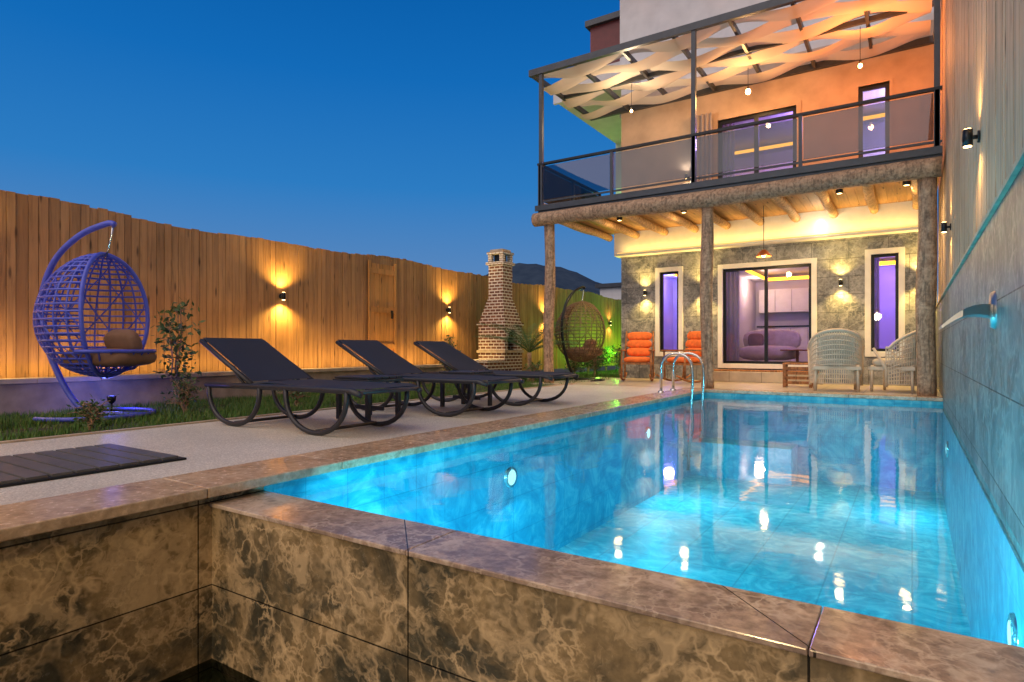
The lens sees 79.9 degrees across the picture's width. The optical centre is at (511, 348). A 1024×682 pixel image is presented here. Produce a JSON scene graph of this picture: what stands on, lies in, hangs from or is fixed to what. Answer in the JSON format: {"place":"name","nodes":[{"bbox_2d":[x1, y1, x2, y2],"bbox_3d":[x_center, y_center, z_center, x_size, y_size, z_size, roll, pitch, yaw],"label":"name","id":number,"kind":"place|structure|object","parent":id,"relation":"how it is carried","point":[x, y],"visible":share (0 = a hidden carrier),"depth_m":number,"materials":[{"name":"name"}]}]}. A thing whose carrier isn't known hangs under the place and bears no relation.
{"place":"outdoors","nodes":[
{"label":"outdoors","id":0,"kind":"place"},
{"bbox_2d":[0,369,623,440],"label":"lawn","id":1,"kind":"structure","parent":0,"point":[146,422],"depth_m":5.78,"materials":[{"name":"plant"}]},
{"bbox_2d":[66,393,118,429],"bbox_3d":[-3.500,0.532,5.123,0.366,0.311,0.312,0,0,-32],"label":"bush","id":2,"kind":"object","parent":1,"relation":"on","point":[94,410],"visible":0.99,"depth_m":5.09,"materials":[{"name":"green plant"}]},
{"bbox_2d":[32,220,156,421],"bbox_3d":[-4.107,-0.298,6.053,1.024,1.936,1.027,0,0,-41],"label":"hanging egg chair","id":3,"kind":"object","parent":1,"relation":"on","point":[123,347],"visible":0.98,"depth_m":5.95,"materials":[{"name":"blue wicker"}]},
{"bbox_2d":[107,395,116,410],"bbox_3d":[-4.244,0.589,6.482,0.090,0.182,0.090,0,0,33],"label":"garden spotlight","id":4,"kind":"object","parent":1,"relation":"on","point":[112,401],"visible":0.92,"depth_m":6.47,"materials":[{"name":"black metal"}]},
{"bbox_2d":[151,297,204,404],"bbox_3d":[-3.940,0.032,7.203,0.571,1.297,0.474,0,0,-4],"label":"garden shrub","id":5,"kind":"object","parent":1,"relation":"on","point":[178,309],"visible":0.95,"depth_m":7.17,"materials":[{"name":"green plant"}]},
{"bbox_2d":[160,372,203,411],"bbox_3d":[-3.413,0.467,6.339,0.428,0.436,0.358,0,0,-38],"label":"bush","id":6,"kind":"object","parent":1,"relation":"on","point":[181,386],"visible":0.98,"depth_m":6.32,"materials":[{"name":"green plant"}]},
{"bbox_2d":[280,379,309,403],"bbox_3d":[-2.522,0.500,7.148,0.407,0.373,0.362,0,0,33],"label":"bush","id":7,"kind":"object","parent":1,"relation":"on","point":[294,394],"visible":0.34,"depth_m":7.11,"materials":[{"name":"green plant"}]},
{"bbox_2d":[439,335,460,370],"bbox_3d":[-1.174,0.201,11.526,0.401,0.963,0.361,0,0,33],"label":"garden shrub","id":8,"kind":"object","parent":1,"relation":"on","point":[450,343],"visible":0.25,"depth_m":11.52,"materials":[{"name":"green plant"}]},
{"bbox_2d":[473,249,523,380],"bbox_3d":[-0.423,-0.731,13.051,0.740,2.822,1.362,0,0,33],"label":"brick fireplace","id":9,"kind":"object","parent":1,"relation":"on","point":[499,353],"visible":0.85,"depth_m":13.11,"materials":[{"name":"beige brick"}]},
{"bbox_2d":[473,318,585,381],"bbox_3d":[0.342,0.044,12.316,2.292,1.275,2.294,0,0,33],"label":"palm plant","id":10,"kind":"object","parent":1,"relation":"on","point":[531,347],"visible":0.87,"depth_m":12.27,"materials":[{"name":"green plant"}]},
{"bbox_2d":[523,358,543,381],"bbox_3d":[0.448,0.421,12.136,0.578,0.528,0.544,0,0,33],"label":"garden shrub","id":11,"kind":"object","parent":1,"relation":"on","point":[538,364],"visible":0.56,"depth_m":12.11,"materials":[{"name":"green plant"}]},
{"bbox_2d":[563,356,586,373],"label":"garden plant","id":12,"kind":"object","parent":1,"relation":"on","point":[574,367],"visible":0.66,"depth_m":15.54,"materials":[{"name":"green plant"}]},
{"bbox_2d":[582,360,591,372],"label":"garden plant","id":13,"kind":"object","parent":1,"relation":"on","point":[584,365],"visible":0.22,"depth_m":17.03,"materials":[{"name":"green plant"}]},
{"bbox_2d":[581,346,608,376],"bbox_3d":[1.979,0.304,14.586,0.620,0.760,0.738,0,0,-30],"label":"garden plant","id":14,"kind":"object","parent":1,"relation":"on","point":[596,362],"visible":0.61,"depth_m":14.46,"materials":[{"name":"green plant"}]},
{"bbox_2d":[598,345,615,370],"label":"garden plant","id":15,"kind":"object","parent":1,"relation":"on","point":[605,362],"visible":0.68,"depth_m":18.32,"materials":[{"name":"green plant"}]},
{"bbox_2d":[607,344,620,373],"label":"garden plant","id":16,"kind":"object","parent":1,"relation":"on","point":[618,360],"visible":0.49,"depth_m":15.72,"materials":[{"name":"green plant"}]},
{"bbox_2d":[553,0,933,193],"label":"storeys","id":17,"kind":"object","parent":1,"relation":"on","point":[629,20],"visible":0.16,"depth_m":14.48,"materials":[{"name":"white paint"}]},
{"bbox_2d":[614,201,917,257],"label":"lintel and side wall","id":18,"kind":"structure","parent":1,"relation":"on","point":[887,215],"depth_m":11.61,"materials":[{"name":"white paint"}]},
{"bbox_2d":[664,274,676,349],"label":"window","id":19,"kind":"structure","parent":18,"relation":"attached to","point":[670,312],"depth_m":15.72,"materials":[{"name":"glass"}]},
{"bbox_2d":[617,226,917,253],"bbox_3d":[4.642,-2.078,11.841,5.600,0.015,0.020,0,0,33],"label":"strip","id":20,"kind":"object","parent":18,"relation":"attached to","point":[776,239],"visible":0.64,"depth_m":11.53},
{"bbox_2d":[621,20,933,192],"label":"wall","id":21,"kind":"structure","parent":18,"relation":"attached to","point":[909,70],"depth_m":11.63,"materials":[{"name":"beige paint"}]},
{"bbox_2d":[735,111,792,175],"bbox_3d":[5.315,-3.900,14.149,3.880,2.480,3.600,0,0,33],"label":"interior room","id":22,"kind":"object","parent":21,"relation":"attached to","point":[764,118],"depth_m":14.11,"materials":[{"name":"paint"}]},
{"bbox_2d":[690,112,878,360],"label":"curtains","id":23,"kind":"object","parent":21,"relation":"attached to","point":[704,122],"visible":0.2,"depth_m":12.53,"materials":[{"name":"fabric"}]},
{"bbox_2d":[863,88,884,156],"bbox_3d":[7.412,-3.900,12.239,1.680,2.480,2.700,0,0,33],"label":"interior room","id":24,"kind":"object","parent":21,"relation":"attached to","point":[872,94],"visible":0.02,"depth_m":12.37,"materials":[{"name":"paint"}]},
{"bbox_2d":[817,220,823,226],"bbox_3d":[5.659,-2.300,11.223,0.127,0.127,0.020,0,0,33],"label":"downlight","id":25,"kind":"object","parent":18,"relation":"attached to","point":[820,223],"visible":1,"depth_m":11.21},
{"bbox_2d":[0,385,675,504],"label":"terrace pavement","id":26,"kind":"structure","parent":0,"point":[207,446],"depth_m":4.52,"materials":[{"name":"concrete"}]},
{"bbox_2d":[0,443,186,487],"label":"floor grate","id":27,"kind":"object","parent":26,"relation":"on","point":[26,468],"visible":1,"depth_m":3.38,"materials":[{"name":"black metal"}]},
{"bbox_2d":[199,338,422,435],"bbox_3d":[-1.741,0.278,5.129,2.003,0.749,0.688,0,0,32],"label":"sun lounger","id":28,"kind":"object","parent":26,"relation":"on","point":[255,359],"visible":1,"depth_m":5.19,"materials":[{"name":"fabric"}]},
{"bbox_2d":[333,375,403,419],"bbox_3d":[-1.339,0.453,5.716,0.460,0.395,0.460,0,0,33],"label":"side table","id":29,"kind":"object","parent":26,"relation":"on","point":[368,407],"visible":0.81,"depth_m":5.64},
{"bbox_2d":[335,340,523,416],"bbox_3d":[-0.902,0.278,6.376,2.003,0.749,0.688,0,0,32],"label":"sun lounger","id":30,"kind":"object","parent":26,"relation":"on","point":[383,359],"visible":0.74,"depth_m":6.43,"materials":[{"name":"fabric"}]},
{"bbox_2d":[438,370,494,408],"bbox_3d":[-0.514,0.453,6.885,0.460,0.395,0.460,0,0,33],"label":"side table","id":31,"kind":"object","parent":26,"relation":"on","point":[463,386],"visible":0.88,"depth_m":6.81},
{"bbox_2d":[413,341,578,405],"bbox_3d":[-0.235,0.278,7.468,2.003,0.749,0.688,0,0,32],"label":"sun lounger","id":32,"kind":"object","parent":26,"relation":"on","point":[456,359],"visible":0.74,"depth_m":7.54,"materials":[{"name":"fabric"}]},
{"bbox_2d":[0,0,937,302],"label":"sky","id":33,"kind":"structure","parent":0,"point":[406,129],"materials":[{"name":"blue"}]},
{"bbox_2d":[484,263,601,294],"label":"hill","id":34,"kind":"structure","parent":0,"point":[528,274],"depth_m":287.05,"materials":[{"name":"blue"}]},
{"bbox_2d":[537,366,618,371],"bbox_3d":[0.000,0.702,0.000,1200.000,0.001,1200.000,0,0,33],"label":"ground","id":35,"kind":"structure","parent":0,"point":[600,369],"depth_m":20.53,"materials":[{"name":"green plant"}]},
{"bbox_2d":[0,364,451,415],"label":"planter wall","id":36,"kind":"structure","parent":35,"relation":"on","point":[32,394],"depth_m":7.01,"materials":[{"name":"concrete"}]},
{"bbox_2d":[0,383,572,443],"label":"lawn kerb","id":37,"kind":"structure","parent":35,"relation":"on","point":[90,433],"depth_m":5.14,"materials":[{"name":"grey concrete"}]},
{"bbox_2d":[0,190,620,377],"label":"wooden fence","id":38,"kind":"object","parent":35,"relation":"on","point":[231,286],"visible":0.48,"depth_m":8.74,"materials":[{"name":"brown wood"}]},
{"bbox_2d":[279,292,285,299],"bbox_3d":[-3.499,-0.800,9.341,0.095,0.122,0.078,0,0,33],"label":"wall lamp","id":39,"kind":"object","parent":38,"relation":"attached to","point":[282,296],"visible":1,"depth_m":9.31,"materials":[{"name":"black metal"}]},
{"bbox_2d":[368,260,396,353],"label":"fence gate","id":40,"kind":"structure","parent":38,"relation":"attached to","point":[381,311],"depth_m":11.12,"materials":[{"name":"brown wood"}]},
{"bbox_2d":[0,392,1023,681],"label":"swimming pool","id":41,"kind":"structure","parent":35,"relation":"in","point":[896,524],"depth_m":2.91,"materials":[{"name":"tile"}]},
{"bbox_2d":[159,658,258,681],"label":"basin water","id":42,"kind":"structure","parent":41,"relation":"in","point":[211,670],"depth_m":2.77,"materials":[{"name":"black liquid"}]},
{"bbox_2d":[0,387,942,541],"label":"pool coping","id":43,"kind":"object","parent":41,"relation":"on","point":[18,520],"visible":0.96,"depth_m":3.26,"materials":[{"name":"stone"}]},
{"bbox_2d":[658,352,704,470],"bbox_3d":[2.532,0.900,9.129,0.540,1.701,0.650,0,0,33],"label":"pool ladder","id":44,"kind":"object","parent":43,"relation":"attached to","point":[689,434],"visible":0.95,"depth_m":9.00,"materials":[{"name":"silver metal"}]},
{"bbox_2d":[504,466,516,487],"bbox_3d":[-0.005,1.070,5.083,0.025,0.180,0.180,0,0,33],"label":"pool lamp","id":45,"kind":"object","parent":41,"relation":"attached to","point":[510,477],"visible":1,"depth_m":5.06,"materials":[{"name":"white glass"}]},
{"bbox_2d":[210,491,1023,681],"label":"pool edge coping","id":46,"kind":"object","parent":41,"relation":"on","point":[903,651],"visible":1,"depth_m":1.79,"materials":[{"name":"stone"}]},
{"bbox_2d":[645,426,650,439],"bbox_3d":[1.720,1.070,7.718,0.025,0.180,0.180,0,0,33],"label":"pool lamp","id":47,"kind":"object","parent":41,"relation":"attached to","point":[647,433],"visible":1,"depth_m":7.69,"materials":[{"name":"white glass"}]},
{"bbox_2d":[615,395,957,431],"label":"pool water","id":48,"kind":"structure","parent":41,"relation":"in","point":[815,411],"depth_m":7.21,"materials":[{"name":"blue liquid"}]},
{"bbox_2d":[946,441,947,456],"bbox_3d":[4.756,1.100,6.687,0.025,0.180,0.180,0,0,33],"label":"pool lamp","id":49,"kind":"object","parent":41,"relation":"attached to","point":[946,448],"visible":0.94,"depth_m":6.63,"materials":[{"name":"glass"}]},
{"bbox_2d":[1007,612,1017,645],"bbox_3d":[1.909,1.100,2.336,0.025,0.180,0.180,0,0,33],"label":"pool lamp","id":50,"kind":"object","parent":41,"relation":"attached to","point":[1012,633],"visible":0.69,"depth_m":2.30,"materials":[{"name":"white glass"}]},
{"bbox_2d":[936,146,1023,565],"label":"tiled boundary wall","id":51,"kind":"structure","parent":35,"relation":"on","point":[980,372],"depth_m":3.02,"materials":[{"name":"grey tile"}]},
{"bbox_2d":[939,291,996,329],"bbox_3d":[2.284,-0.190,3.071,0.220,0.190,0.400,0,0,33],"label":"waterfall spout","id":52,"kind":"object","parent":51,"relation":"attached to","point":[989,310],"visible":1,"depth_m":2.94,"materials":[{"name":"metal"}]},
{"bbox_2d":[938,0,1023,300],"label":"board clad wall","id":53,"kind":"structure","parent":51,"relation":"on","point":[982,62],"depth_m":4.34,"materials":[{"name":"beige wood"}]},
{"bbox_2d":[941,222,950,232],"bbox_3d":[5.038,-1.410,7.101,0.095,0.122,0.078,0,0,33],"label":"wall lamp","id":54,"kind":"object","parent":53,"relation":"attached to","point":[944,226],"visible":1,"depth_m":7.08,"materials":[{"name":"black metal"}]},
{"bbox_2d":[962,128,979,147],"bbox_3d":[3.067,-1.410,4.088,0.095,0.122,0.078,0,0,33],"label":"wall lamp","id":55,"kind":"object","parent":53,"relation":"attached to","point":[968,136],"visible":1,"depth_m":4.07,"materials":[{"name":"black metal"}]},
{"bbox_2d":[595,282,620,299],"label":"neighbour house","id":56,"kind":"structure","parent":0,"point":[611,290],"depth_m":32.37,"materials":[{"name":"white paint"}]},
{"bbox_2d":[532,377,941,395],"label":"porch floor","id":57,"kind":"structure","parent":0,"point":[830,388],"depth_m":10.51,"materials":[{"name":"beige stone"}]},
{"bbox_2d":[554,286,604,381],"bbox_3d":[1.377,-0.317,12.578,1.047,1.973,1.043,0,0,-3],"label":"hanging egg chair","id":58,"kind":"object","parent":57,"relation":"on","point":[590,350],"visible":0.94,"depth_m":12.29,"materials":[{"name":"brown wicker"}]},
{"bbox_2d":[619,331,654,380],"bbox_3d":[2.490,0.143,12.114,0.630,0.995,0.917,0,0,18],"label":"rocking chair","id":59,"kind":"object","parent":57,"relation":"on","point":[639,344],"visible":1,"depth_m":12.29,"materials":[{"name":"orange fabric"}]},
{"bbox_2d":[656,331,701,382],"bbox_3d":[3.295,0.143,11.647,0.917,0.995,0.630,0,0,-27],"label":"rocking chair","id":60,"kind":"object","parent":57,"relation":"on","point":[693,344],"visible":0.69,"depth_m":11.67,"materials":[{"name":"orange fabric"}]},
{"bbox_2d":[543,177,937,395],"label":"log posts","id":61,"kind":"object","parent":57,"relation":"on","point":[926,284],"visible":0.97,"depth_m":8.38,"materials":[{"name":"brown wood"}]},
{"bbox_2d":[531,156,941,226],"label":"front log beam","id":62,"kind":"structure","parent":61,"relation":"on","point":[908,170],"depth_m":9.47,"materials":[{"name":"brown wood"}]},
{"bbox_2d":[535,145,942,234],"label":"balcony slab","id":63,"kind":"structure","parent":62,"relation":"on","point":[826,167],"depth_m":9.45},
{"bbox_2d":[560,180,917,241],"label":"ceiling rafter logs","id":64,"kind":"object","parent":61,"relation":"on","point":[785,205],"visible":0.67,"depth_m":11.26,"materials":[{"name":"brown wood"}]},
{"bbox_2d":[576,177,938,233],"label":"porch ceiling","id":65,"kind":"structure","parent":64,"relation":"on","point":[885,193],"depth_m":10.84,"materials":[{"name":"brown wood"}]},
{"bbox_2d":[537,85,942,204],"bbox_3d":[3.865,-3.115,11.047,6.310,0.810,2.730,0,0,33],"label":"balcony railing","id":66,"kind":"object","parent":65,"relation":"on","point":[800,162],"visible":0.77,"depth_m":9.37,"materials":[{"name":"grey glass"}]},
{"bbox_2d":[529,0,939,204],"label":"pergola frame","id":67,"kind":"object","parent":66,"relation":"on","point":[623,49],"visible":0.82,"depth_m":10.62,"materials":[{"name":"metal"}]},
{"bbox_2d":[630,84,632,112],"bbox_3d":[2.338,-4.897,11.974,0.050,0.555,0.050,0,0,33],"label":"hanging bulb","id":68,"kind":"object","parent":67,"relation":"hanging from","point":[631,110],"visible":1,"depth_m":11.97,"materials":[{"name":"white glass"}]},
{"bbox_2d":[544,0,931,119],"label":"pergola canvas","id":69,"kind":"object","parent":67,"relation":"attached to","point":[902,29],"visible":0.95,"depth_m":10.80,"materials":[{"name":"beige fabric"}]},
{"bbox_2d":[858,27,861,67],"bbox_3d":[5.602,-4.847,9.839,0.060,0.666,0.060,0,0,33],"label":"hanging bulb","id":70,"kind":"object","parent":67,"relation":"hanging from","point":[860,64],"visible":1,"depth_m":9.84,"materials":[{"name":"white glass"}]},
{"bbox_2d":[543,93,932,203],"bbox_3d":[2.826,-3.135,10.383,6.720,0.630,2.413,0,0,56],"label":"railing glass","id":71,"kind":"object","parent":66,"relation":"attached to","point":[909,120],"visible":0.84,"depth_m":9.51,"materials":[{"name":"clear glass"}]},
{"bbox_2d":[756,206,770,257],"bbox_3d":[4.456,-2.072,10.827,0.260,0.915,0.260,0,0,33],"label":"pendant lamp","id":72,"kind":"object","parent":65,"relation":"hanging from","point":[763,253],"visible":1,"depth_m":10.82,"materials":[{"name":"orange metal"}]},
{"bbox_2d":[835,189,842,193],"bbox_3d":[5.212,-2.498,9.736,0.110,0.065,0.107,0,0,33],"label":"ceiling spotlight","id":73,"kind":"object","parent":65,"relation":"attached to","point":[838,191],"visible":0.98,"depth_m":9.70,"materials":[{"name":"black metal"}]},
{"bbox_2d":[714,369,824,383],"bbox_3d":[4.832,0.535,11.812,2.150,0.230,0.360,0,0,33],"label":"door step","id":74,"kind":"object","parent":57,"relation":"on","point":[755,376],"depth_m":11.75,"materials":[{"name":"beige stone"}]},
{"bbox_2d":[621,232,936,385],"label":"wall","id":75,"kind":"structure","parent":57,"relation":"on","point":[843,305],"depth_m":11.76,"materials":[{"name":"grey stone"}]},
{"bbox_2d":[661,77,898,363],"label":"window frames","id":76,"kind":"structure","parent":75,"relation":"attached to","point":[755,114],"depth_m":11.94,"materials":[{"name":"black metal"}]},
{"bbox_2d":[655,247,904,368],"bbox_3d":[5.016,-0.695,11.994,4.530,2.180,0.135,0,0,33],"label":"window trim","id":77,"kind":"structure","parent":75,"relation":"attached to","point":[868,254],"depth_m":11.76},
{"bbox_2d":[782,363,812,387],"bbox_3d":[4.859,0.448,10.385,0.460,0.405,0.461,0,0,28],"label":"coffee table","id":78,"kind":"object","parent":57,"relation":"on","point":[786,373],"visible":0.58,"depth_m":10.21,"materials":[{"name":"brown wood"}]},
{"bbox_2d":[807,328,864,391],"bbox_3d":[5.035,0.172,9.512,0.798,0.957,0.687,0,0,25],"label":"wicker armchair","id":79,"kind":"object","parent":57,"relation":"on","point":[836,351],"visible":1,"depth_m":9.28,"materials":[{"name":"beige wicker"}]},
{"bbox_2d":[868,330,916,392],"bbox_3d":[5.868,0.172,9.236,0.798,0.957,0.687,0,0,-42],"label":"wicker armchair","id":80,"kind":"object","parent":57,"relation":"on","point":[906,362],"visible":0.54,"depth_m":8.97,"materials":[{"name":"beige wicker"}]},
{"bbox_2d":[739,267,808,360],"bbox_3d":[6.355,-0.795,14.067,2.410,2.390,4.600,0,0,33],"label":"interior room","id":81,"kind":"object","parent":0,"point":[751,285],"visible":0.21,"depth_m":15.96,"materials":[{"name":"paint"},{"name":"fabric"},{"name":"wood"}]},
{"bbox_2d":[739,288,808,361],"bbox_3d":[6.622,-0.600,14.621,1.970,1.900,3.220,0,0,33],"label":"interior furniture","id":82,"kind":"object","parent":81,"relation":"in","point":[788,343],"visible":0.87,"depth_m":15.43,"materials":[{"name":"fabric"}]},
{"bbox_2d":[879,257,894,348],"bbox_3d":[7.487,-0.795,12.190,1.500,2.390,2.700,0,0,33],"label":"interior room","id":83,"kind":"object","parent":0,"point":[886,301],"visible":0.08,"depth_m":13.30,"materials":[{"name":"paint"}]},
{"bbox_2d":[902,180,910,185],"bbox_3d":[5.965,-2.498,9.243,0.110,0.065,0.107,0,0,33],"label":"ceiling spotlight","id":84,"kind":"object","parent":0,"point":[906,183],"visible":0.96,"depth_m":9.21,"materials":[{"name":"metal"}]}
]}

